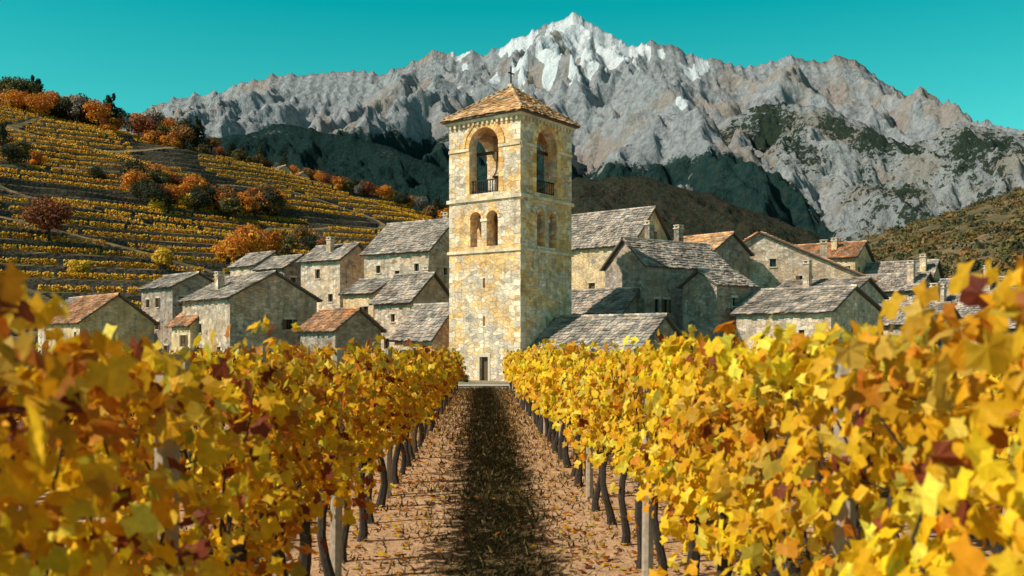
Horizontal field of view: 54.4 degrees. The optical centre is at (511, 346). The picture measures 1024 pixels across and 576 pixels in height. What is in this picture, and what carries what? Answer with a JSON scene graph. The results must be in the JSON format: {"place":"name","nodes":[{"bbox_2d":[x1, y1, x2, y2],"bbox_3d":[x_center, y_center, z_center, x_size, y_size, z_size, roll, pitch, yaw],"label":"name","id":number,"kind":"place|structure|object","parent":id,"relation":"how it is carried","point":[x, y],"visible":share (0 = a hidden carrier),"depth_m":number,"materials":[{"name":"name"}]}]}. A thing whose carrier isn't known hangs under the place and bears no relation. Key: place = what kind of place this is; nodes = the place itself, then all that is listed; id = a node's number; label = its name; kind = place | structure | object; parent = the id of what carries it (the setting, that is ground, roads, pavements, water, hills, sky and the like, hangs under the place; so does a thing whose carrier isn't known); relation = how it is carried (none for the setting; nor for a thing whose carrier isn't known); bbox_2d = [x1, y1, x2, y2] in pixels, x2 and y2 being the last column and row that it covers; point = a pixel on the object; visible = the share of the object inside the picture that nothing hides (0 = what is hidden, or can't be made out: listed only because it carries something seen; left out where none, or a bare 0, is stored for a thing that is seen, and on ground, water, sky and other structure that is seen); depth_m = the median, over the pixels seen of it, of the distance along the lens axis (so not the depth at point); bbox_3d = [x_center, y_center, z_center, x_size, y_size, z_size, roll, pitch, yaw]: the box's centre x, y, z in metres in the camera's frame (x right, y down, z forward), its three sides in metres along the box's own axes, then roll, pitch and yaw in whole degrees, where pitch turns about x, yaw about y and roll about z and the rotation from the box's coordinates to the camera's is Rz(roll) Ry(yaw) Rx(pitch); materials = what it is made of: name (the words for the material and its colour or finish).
{"place":"outdoors","nodes":[
{"label":"outdoors","id":0,"kind":"place"},
{"bbox_2d":[0,101,435,350],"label":"terraced hill","id":1,"kind":"structure","parent":0,"point":[187,161],"depth_m":233.26,"materials":[{"name":"soil"}]},
{"bbox_2d":[0,121,15,149],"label":"pine tree","id":2,"kind":"object","parent":1,"relation":"on","point":[3,136],"visible":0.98,"depth_m":255.92,"materials":[{"name":"green plant"}]},
{"bbox_2d":[0,89,25,108],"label":"autumn tree","id":3,"kind":"object","parent":1,"relation":"on","point":[10,99],"visible":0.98,"depth_m":333.00,"materials":[{"name":"orange plant"}]},
{"bbox_2d":[0,143,29,164],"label":"oak tree","id":4,"kind":"object","parent":1,"relation":"on","point":[15,154],"visible":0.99,"depth_m":240.74,"materials":[{"name":"green plant"}]},
{"bbox_2d":[2,76,38,108],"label":"oak tree","id":5,"kind":"object","parent":1,"relation":"on","point":[30,86],"visible":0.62,"depth_m":344.24,"materials":[{"name":"green plant"}]},
{"bbox_2d":[22,93,53,116],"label":"autumn tree","id":6,"kind":"object","parent":1,"relation":"on","point":[38,105],"visible":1,"depth_m":332.52,"materials":[{"name":"orange plant"}]},
{"bbox_2d":[29,150,49,165],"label":"autumn tree","id":7,"kind":"object","parent":1,"relation":"on","point":[37,156],"visible":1,"depth_m":247.04,"materials":[{"name":"orange plant"}]},
{"bbox_2d":[19,194,75,240],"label":"red tree","id":8,"kind":"object","parent":1,"relation":"on","point":[53,216],"visible":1,"depth_m":169.39,"materials":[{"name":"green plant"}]},
{"bbox_2d":[35,90,62,116],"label":"autumn tree","id":9,"kind":"object","parent":1,"relation":"on","point":[53,97],"visible":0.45,"depth_m":339.94,"materials":[{"name":"orange plant"}]},
{"bbox_2d":[52,96,77,120],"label":"oak tree","id":10,"kind":"object","parent":1,"relation":"on","point":[66,104],"visible":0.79,"depth_m":340.55,"materials":[{"name":"green plant"}]},
{"bbox_2d":[67,94,87,123],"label":"bare grey tree","id":11,"kind":"object","parent":1,"relation":"on","point":[78,106],"visible":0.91,"depth_m":338.59,"materials":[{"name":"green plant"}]},
{"bbox_2d":[66,260,90,275],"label":"yellow tree","id":12,"kind":"object","parent":1,"relation":"on","point":[80,267],"visible":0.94,"depth_m":159.46,"materials":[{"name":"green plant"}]},
{"bbox_2d":[82,99,112,127],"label":"autumn tree","id":13,"kind":"object","parent":1,"relation":"on","point":[96,110],"visible":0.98,"depth_m":332.79,"materials":[{"name":"orange plant"}]},
{"bbox_2d":[86,166,108,179],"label":"oak tree","id":14,"kind":"object","parent":1,"relation":"on","point":[98,173],"visible":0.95,"depth_m":249.43,"materials":[{"name":"green plant"}]},
{"bbox_2d":[93,93,123,124],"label":"pine tree","id":15,"kind":"object","parent":1,"relation":"on","point":[108,99],"visible":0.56,"depth_m":348.79,"materials":[{"name":"green plant"}]},
{"bbox_2d":[99,117,123,130],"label":"autumn tree","id":16,"kind":"object","parent":1,"relation":"on","point":[114,125],"visible":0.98,"depth_m":332.53,"materials":[{"name":"orange plant"}]},
{"bbox_2d":[117,159,146,180],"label":"oak tree","id":17,"kind":"object","parent":1,"relation":"on","point":[133,163],"visible":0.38,"depth_m":245.25,"materials":[{"name":"green plant"}]},
{"bbox_2d":[120,169,153,197],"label":"autumn tree","id":18,"kind":"object","parent":1,"relation":"on","point":[132,176],"visible":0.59,"depth_m":240.39,"materials":[{"name":"orange plant"}]},
{"bbox_2d":[128,178,149,204],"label":"oak tree","id":19,"kind":"object","parent":1,"relation":"on","point":[141,182],"visible":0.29,"depth_m":237.23,"materials":[{"name":"green plant"}]},
{"bbox_2d":[129,114,159,136],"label":"red tree","id":20,"kind":"object","parent":1,"relation":"on","point":[147,125],"visible":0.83,"depth_m":341.08,"materials":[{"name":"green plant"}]},
{"bbox_2d":[142,129,164,144],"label":"autumn tree","id":21,"kind":"object","parent":1,"relation":"on","point":[150,137],"visible":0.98,"depth_m":334.04,"materials":[{"name":"orange plant"}]},
{"bbox_2d":[141,186,174,212],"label":"oak tree","id":22,"kind":"object","parent":1,"relation":"on","point":[158,193],"visible":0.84,"depth_m":230.99,"materials":[{"name":"green plant"}]},
{"bbox_2d":[151,247,174,269],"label":"yellow tree","id":23,"kind":"object","parent":1,"relation":"on","point":[163,256],"visible":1,"depth_m":169.20,"materials":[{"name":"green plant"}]},
{"bbox_2d":[160,130,181,146],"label":"autumn tree","id":24,"kind":"object","parent":1,"relation":"on","point":[172,139],"visible":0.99,"depth_m":333.23,"materials":[{"name":"orange plant"}]},
{"bbox_2d":[165,183,186,206],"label":"autumn tree","id":25,"kind":"object","parent":1,"relation":"on","point":[176,190],"visible":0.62,"depth_m":241.84,"materials":[{"name":"orange plant"}]},
{"bbox_2d":[171,124,195,148],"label":"brown tree","id":26,"kind":"object","parent":1,"relation":"on","point":[187,133],"visible":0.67,"depth_m":340.85,"materials":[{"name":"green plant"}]},
{"bbox_2d":[178,173,209,190],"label":"autumn tree","id":27,"kind":"object","parent":1,"relation":"on","point":[195,180],"visible":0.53,"depth_m":250.14,"materials":[{"name":"orange plant"}]},
{"bbox_2d":[189,116,208,148],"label":"pine tree","id":28,"kind":"object","parent":1,"relation":"on","point":[200,126],"visible":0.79,"depth_m":349.68,"materials":[{"name":"green plant"}]},
{"bbox_2d":[186,186,213,210],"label":"oak tree","id":29,"kind":"object","parent":1,"relation":"on","point":[205,197],"visible":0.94,"depth_m":243.10,"materials":[{"name":"green plant"}]},
{"bbox_2d":[0,103,438,306],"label":"terrace vines","id":30,"kind":"object","parent":1,"relation":"on","point":[95,263],"visible":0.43,"depth_m":239.72,"materials":[{"name":"yellow plant"}]},
{"bbox_2d":[217,196,244,220],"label":"oak tree","id":31,"kind":"object","parent":1,"relation":"on","point":[228,204],"visible":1,"depth_m":245.57,"materials":[{"name":"green plant"}]},
{"bbox_2d":[220,233,252,260],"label":"autumn tree","id":32,"kind":"object","parent":1,"relation":"on","point":[235,245],"visible":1,"depth_m":188.29,"materials":[{"name":"orange plant"}]},
{"bbox_2d":[226,223,272,253],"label":"autumn tree","id":33,"kind":"object","parent":1,"relation":"on","point":[256,239],"visible":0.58,"depth_m":194.22,"materials":[{"name":"orange plant"}]},
{"bbox_2d":[241,196,259,216],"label":"autumn tree","id":34,"kind":"object","parent":1,"relation":"on","point":[251,206],"visible":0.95,"depth_m":253.99,"materials":[{"name":"orange plant"}]},
{"bbox_2d":[253,188,286,219],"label":"oak tree","id":35,"kind":"object","parent":1,"relation":"on","point":[273,193],"visible":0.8,"depth_m":259.17,"materials":[{"name":"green plant"}]},
{"bbox_2d":[263,231,284,251],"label":"autumn tree","id":36,"kind":"object","parent":1,"relation":"on","point":[275,243],"visible":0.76,"depth_m":202.71,"materials":[{"name":"orange plant"}]},
{"bbox_2d":[279,234,298,254],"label":"oak tree","id":37,"kind":"object","parent":1,"relation":"on","point":[288,245],"visible":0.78,"depth_m":213.07,"materials":[{"name":"green plant"}]},
{"bbox_2d":[290,225,314,246],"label":"brown tree","id":38,"kind":"object","parent":1,"relation":"on","point":[302,232],"visible":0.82,"depth_m":234.57,"materials":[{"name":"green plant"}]},
{"bbox_2d":[298,234,320,250],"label":"oak tree","id":39,"kind":"object","parent":1,"relation":"on","point":[310,239],"visible":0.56,"depth_m":230.25,"materials":[{"name":"green plant"}]},
{"bbox_2d":[357,180,377,196],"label":"red tree","id":40,"kind":"object","parent":1,"relation":"on","point":[367,186],"visible":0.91,"depth_m":340.58,"materials":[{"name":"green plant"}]},
{"bbox_2d":[185,124,486,209],"bbox_3d":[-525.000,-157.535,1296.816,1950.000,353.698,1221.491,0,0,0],"label":"forested hill","id":41,"kind":"structure","parent":0,"point":[350,156],"depth_m":1424.92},
{"bbox_2d":[180,386,831,575],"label":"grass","id":42,"kind":"structure","parent":0,"point":[489,409],"depth_m":13.76,"materials":[{"name":"plant"}]},
{"bbox_2d":[0,188,1023,575],"bbox_3d":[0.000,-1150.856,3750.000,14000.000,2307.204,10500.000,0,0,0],"label":"ground","id":43,"kind":"structure","parent":0,"point":[394,542],"depth_m":11.37,"materials":[{"name":"soil"}]},
{"bbox_2d":[45,297,153,348],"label":"walls","id":44,"kind":"structure","parent":43,"relation":"on","point":[126,319],"depth_m":93.60,"materials":[{"name":"paint"}]},
{"bbox_2d":[51,293,159,324],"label":"roof","id":45,"kind":"structure","parent":44,"relation":"on","point":[81,308],"depth_m":94.12,"materials":[{"name":"tile"}]},
{"bbox_2d":[141,274,211,352],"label":"walls","id":46,"kind":"structure","parent":43,"relation":"on","point":[167,311],"depth_m":108.55,"materials":[{"name":"stone"}]},
{"bbox_2d":[137,271,214,290],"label":"roof","id":47,"kind":"structure","parent":46,"relation":"on","point":[168,281],"depth_m":109.85,"materials":[{"name":"stone"}]},
{"bbox_2d":[172,320,196,352],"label":"walls","id":48,"kind":"structure","parent":43,"relation":"on","point":[190,331],"depth_m":89.71,"materials":[{"name":"paint"}]},
{"bbox_2d":[164,311,198,327],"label":"roof","id":49,"kind":"structure","parent":48,"relation":"on","point":[180,320],"depth_m":89.87,"materials":[{"name":"tile"}]},
{"bbox_2d":[17,343,351,429],"bbox_3d":[-7.445,1.056,29.464,1.079,2.487,42.047,0,0,-2],"label":"grapevine row","id":50,"kind":"object","parent":43,"relation":"on","point":[126,348],"depth_m":24.05,"materials":[{"name":"yellow plant"}]},
{"bbox_2d":[2,333,403,567],"bbox_3d":[-4.731,1.058,27.565,1.092,2.484,45.078,0,0,-2],"label":"grapevine row","id":51,"kind":"object","parent":43,"relation":"on","point":[264,356],"visible":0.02,"depth_m":13.32,"materials":[{"name":"yellow plant"}]},
{"bbox_2d":[0,259,465,575],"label":"grapevine row","id":52,"kind":"object","parent":43,"relation":"on","point":[83,377],"visible":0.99,"depth_m":3.68,"materials":[{"name":"yellow plant"}]},
{"bbox_2d":[183,274,316,352],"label":"walls","id":53,"kind":"structure","parent":43,"relation":"on","point":[275,299],"depth_m":86.43,"materials":[{"name":"stone"}]},
{"bbox_2d":[197,317,296,352],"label":"windows","id":54,"kind":"structure","parent":53,"relation":"attached to","point":[287,325],"depth_m":87.82,"materials":[{"name":"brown wood"}]},
{"bbox_2d":[176,270,322,302],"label":"roof","id":55,"kind":"structure","parent":53,"relation":"on","point":[236,284],"depth_m":87.86,"materials":[{"name":"stone"}]},
{"bbox_2d":[214,271,225,289],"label":"chimney","id":56,"kind":"object","parent":55,"relation":"on","point":[219,280],"visible":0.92,"depth_m":88.94,"materials":[{"name":"stone"}]},
{"bbox_2d":[230,254,277,274],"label":"walls","id":57,"kind":"structure","parent":43,"relation":"on","point":[240,270],"depth_m":129.79,"materials":[{"name":"stone"}]},
{"bbox_2d":[227,250,281,268],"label":"roof","id":58,"kind":"structure","parent":57,"relation":"on","point":[252,259],"depth_m":130.43,"materials":[{"name":"stone"}]},
{"bbox_2d":[256,257,301,285],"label":"walls","id":59,"kind":"structure","parent":43,"relation":"on","point":[293,269],"depth_m":119.15,"materials":[{"name":"stone"}]},
{"bbox_2d":[252,254,303,270],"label":"roof","id":60,"kind":"structure","parent":59,"relation":"on","point":[278,262],"depth_m":120.21,"materials":[{"name":"stone"}]},
{"bbox_2d":[301,246,363,311],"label":"walls","id":61,"kind":"structure","parent":43,"relation":"on","point":[339,276],"depth_m":111.47,"materials":[{"name":"stone"}]},
{"bbox_2d":[296,242,364,262],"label":"roof","id":62,"kind":"structure","parent":61,"relation":"on","point":[318,253],"depth_m":112.36,"materials":[{"name":"stone"}]},
{"bbox_2d":[293,307,386,353],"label":"stone shed","id":63,"kind":"structure","parent":43,"relation":"on","point":[338,327],"depth_m":81.78,"materials":[{"name":"brown stone"}]},
{"bbox_2d":[343,288,382,318],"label":"walls","id":64,"kind":"structure","parent":43,"relation":"on","point":[354,300],"depth_m":98.21,"materials":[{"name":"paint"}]},
{"bbox_2d":[338,276,392,295],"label":"roof","id":65,"kind":"structure","parent":64,"relation":"on","point":[362,286],"depth_m":99.03,"materials":[{"name":"stone"}]},
{"bbox_2d":[364,229,448,289],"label":"walls","id":66,"kind":"structure","parent":43,"relation":"on","point":[436,257],"depth_m":106.23,"materials":[{"name":"stone"}]},
{"bbox_2d":[359,218,448,255],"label":"roof","id":67,"kind":"structure","parent":66,"relation":"on","point":[419,236],"depth_m":107.85,"materials":[{"name":"stone"}]},
{"bbox_2d":[374,277,448,350],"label":"walls","id":68,"kind":"structure","parent":43,"relation":"on","point":[432,291],"depth_m":91.86,"materials":[{"name":"stone"}]},
{"bbox_2d":[369,272,448,304],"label":"roof","id":69,"kind":"structure","parent":68,"relation":"on","point":[404,288],"depth_m":92.34,"materials":[{"name":"stone"}]},
{"bbox_2d":[395,318,448,352],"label":"walls","id":70,"kind":"structure","parent":43,"relation":"on","point":[441,339],"depth_m":83.07,"materials":[{"name":"stone"}]},
{"bbox_2d":[389,302,448,341],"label":"roof","id":71,"kind":"structure","parent":70,"relation":"on","point":[423,322],"depth_m":84.24,"materials":[{"name":"stone"}]},
{"bbox_2d":[439,66,580,381],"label":"bell tower","id":72,"kind":"structure","parent":43,"relation":"on","point":[509,253],"depth_m":78.73,"materials":[{"name":"stone"}]},
{"bbox_2d":[101,390,992,575],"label":"fallen leaves","id":73,"kind":"object","parent":43,"relation":"on","point":[574,530],"visible":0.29,"depth_m":12.01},
{"bbox_2d":[571,287,639,314],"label":"stone house","id":74,"kind":"structure","parent":43,"relation":"on","point":[620,300],"depth_m":89.33,"materials":[{"name":"stone"}]},
{"bbox_2d":[529,313,693,352],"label":"church nave","id":75,"kind":"structure","parent":43,"relation":"on","point":[601,329],"depth_m":74.64,"materials":[{"name":"stone"}]},
{"bbox_2d":[571,212,667,289],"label":"walls","id":76,"kind":"structure","parent":43,"relation":"on","point":[587,264],"depth_m":103.56,"materials":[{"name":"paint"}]},
{"bbox_2d":[571,206,672,249],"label":"roof","id":77,"kind":"structure","parent":76,"relation":"on","point":[601,229],"depth_m":103.97,"materials":[{"name":"stone"}]},
{"bbox_2d":[605,242,694,332],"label":"walls","id":78,"kind":"structure","parent":43,"relation":"on","point":[625,267],"depth_m":89.73,"materials":[{"name":"stone"}]},
{"bbox_2d":[599,237,732,270],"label":"roof","id":79,"kind":"structure","parent":78,"relation":"on","point":[658,253],"depth_m":91.55,"materials":[{"name":"stone"}]},
{"bbox_2d":[683,273,752,348],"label":"walls","id":80,"kind":"structure","parent":43,"relation":"on","point":[708,308],"depth_m":85.24,"materials":[{"name":"stone"}]},
{"bbox_2d":[676,268,758,288],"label":"roof","id":81,"kind":"structure","parent":80,"relation":"on","point":[726,278],"depth_m":85.86,"materials":[{"name":"stone"}]},
{"bbox_2d":[715,236,748,278],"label":"walls","id":82,"kind":"structure","parent":43,"relation":"on","point":[732,252],"depth_m":98.43,"materials":[{"name":"stone"}]},
{"bbox_2d":[673,231,754,255],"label":"roof","id":83,"kind":"structure","parent":82,"relation":"on","point":[715,241],"depth_m":98.65,"materials":[{"name":"tile"}]},
{"bbox_2d":[501,255,1023,575],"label":"grapevine row","id":84,"kind":"object","parent":43,"relation":"on","point":[589,392],"visible":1,"depth_m":3.86,"materials":[{"name":"yellow plant"}]},
{"bbox_2d":[745,233,861,291],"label":"walls","id":85,"kind":"structure","parent":43,"relation":"on","point":[789,261],"depth_m":100.14,"materials":[{"name":"stone"}]},
{"bbox_2d":[743,230,878,281],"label":"roof","id":86,"kind":"structure","parent":85,"relation":"on","point":[806,251],"depth_m":99.24,"materials":[{"name":"tile"}]},
{"bbox_2d":[584,329,1023,554],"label":"grapevine row","id":87,"kind":"object","parent":43,"relation":"on","point":[1001,453],"visible":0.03,"depth_m":8.22,"materials":[{"name":"yellow plant"}]},
{"bbox_2d":[736,290,882,351],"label":"walls","id":88,"kind":"structure","parent":43,"relation":"on","point":[857,307],"depth_m":81.32,"materials":[{"name":"stone"}]},
{"bbox_2d":[730,284,884,315],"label":"roof","id":89,"kind":"structure","parent":88,"relation":"on","point":[804,300],"depth_m":81.91,"materials":[{"name":"stone"}]},
{"bbox_2d":[830,246,871,273],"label":"walls","id":90,"kind":"structure","parent":43,"relation":"on","point":[862,259],"depth_m":117.39,"materials":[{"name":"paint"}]},
{"bbox_2d":[794,240,875,261],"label":"roof","id":91,"kind":"structure","parent":90,"relation":"on","point":[850,249],"depth_m":118.71,"materials":[{"name":"tile"}]},
{"bbox_2d":[860,281,883,303],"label":"walls","id":92,"kind":"structure","parent":43,"relation":"on","point":[870,290],"depth_m":93.88,"materials":[{"name":"stone"}]},
{"bbox_2d":[802,260,812,286],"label":"chimney","id":93,"kind":"object","parent":92,"relation":"on","point":[807,272],"visible":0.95,"depth_m":94.61,"materials":[{"name":"stone"}]},
{"bbox_2d":[776,276,888,299],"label":"roof","id":94,"kind":"structure","parent":92,"relation":"on","point":[861,282],"depth_m":94.43,"materials":[{"name":"stone"}]},
{"bbox_2d":[884,278,930,302],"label":"walls","id":95,"kind":"structure","parent":43,"relation":"on","point":[910,296],"depth_m":103.94,"materials":[{"name":"stone"}]},
{"bbox_2d":[866,271,935,292],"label":"roof","id":96,"kind":"structure","parent":95,"relation":"on","point":[890,282],"depth_m":105.53,"materials":[{"name":"stone"}]},
{"bbox_2d":[906,260,915,284],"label":"chimney","id":97,"kind":"object","parent":95,"relation":"on","point":[910,273],"visible":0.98,"depth_m":104.22,"materials":[{"name":"stone"}]},
{"bbox_2d":[883,319,960,348],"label":"walls","id":98,"kind":"structure","parent":43,"relation":"on","point":[894,330],"depth_m":87.35,"materials":[{"name":"stone"}]},
{"bbox_2d":[879,301,964,326],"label":"roof","id":99,"kind":"structure","parent":98,"relation":"on","point":[899,320],"depth_m":87.62,"materials":[{"name":"stone"}]},
{"bbox_2d":[934,268,940,278],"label":"walls","id":100,"kind":"structure","parent":43,"relation":"on","point":[937,275],"depth_m":115.92,"materials":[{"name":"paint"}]},
{"bbox_2d":[863,259,943,278],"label":"roof","id":101,"kind":"structure","parent":100,"relation":"on","point":[933,265],"depth_m":117.00,"materials":[{"name":"stone"}]},
{"bbox_2d":[855,186,1023,277],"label":"hillside shrubs","id":102,"kind":"object","parent":43,"relation":"on","point":[1006,261],"visible":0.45,"depth_m":243.49,"materials":[{"name":"green plant"}]},
{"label":"walls","id":103,"kind":"object","parent":43,"relation":"on","visible":0},
{"bbox_2d":[912,290,991,318],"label":"roof","id":104,"kind":"structure","parent":103,"relation":"on","point":[963,310],"depth_m":97.69,"materials":[{"name":"stone"}]},
{"bbox_2d":[0,0,1023,130],"label":"sky","id":105,"kind":"structure","parent":0,"point":[969,54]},
{"bbox_2d":[120,12,1023,239],"bbox_3d":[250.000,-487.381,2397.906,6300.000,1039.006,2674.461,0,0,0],"label":"mountain","id":106,"kind":"structure","parent":0,"point":[652,109],"depth_m":2624.22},
{"bbox_2d":[419,176,843,244],"bbox_3d":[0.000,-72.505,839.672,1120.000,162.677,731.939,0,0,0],"label":"autumn hill","id":107,"kind":"structure","parent":0,"point":[695,213],"depth_m":840.26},
{"bbox_2d":[590,101,1023,241],"bbox_3d":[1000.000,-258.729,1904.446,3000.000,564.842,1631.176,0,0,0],"label":"rocky mountain","id":108,"kind":"structure","parent":0,"point":[853,179],"depth_m":1947.41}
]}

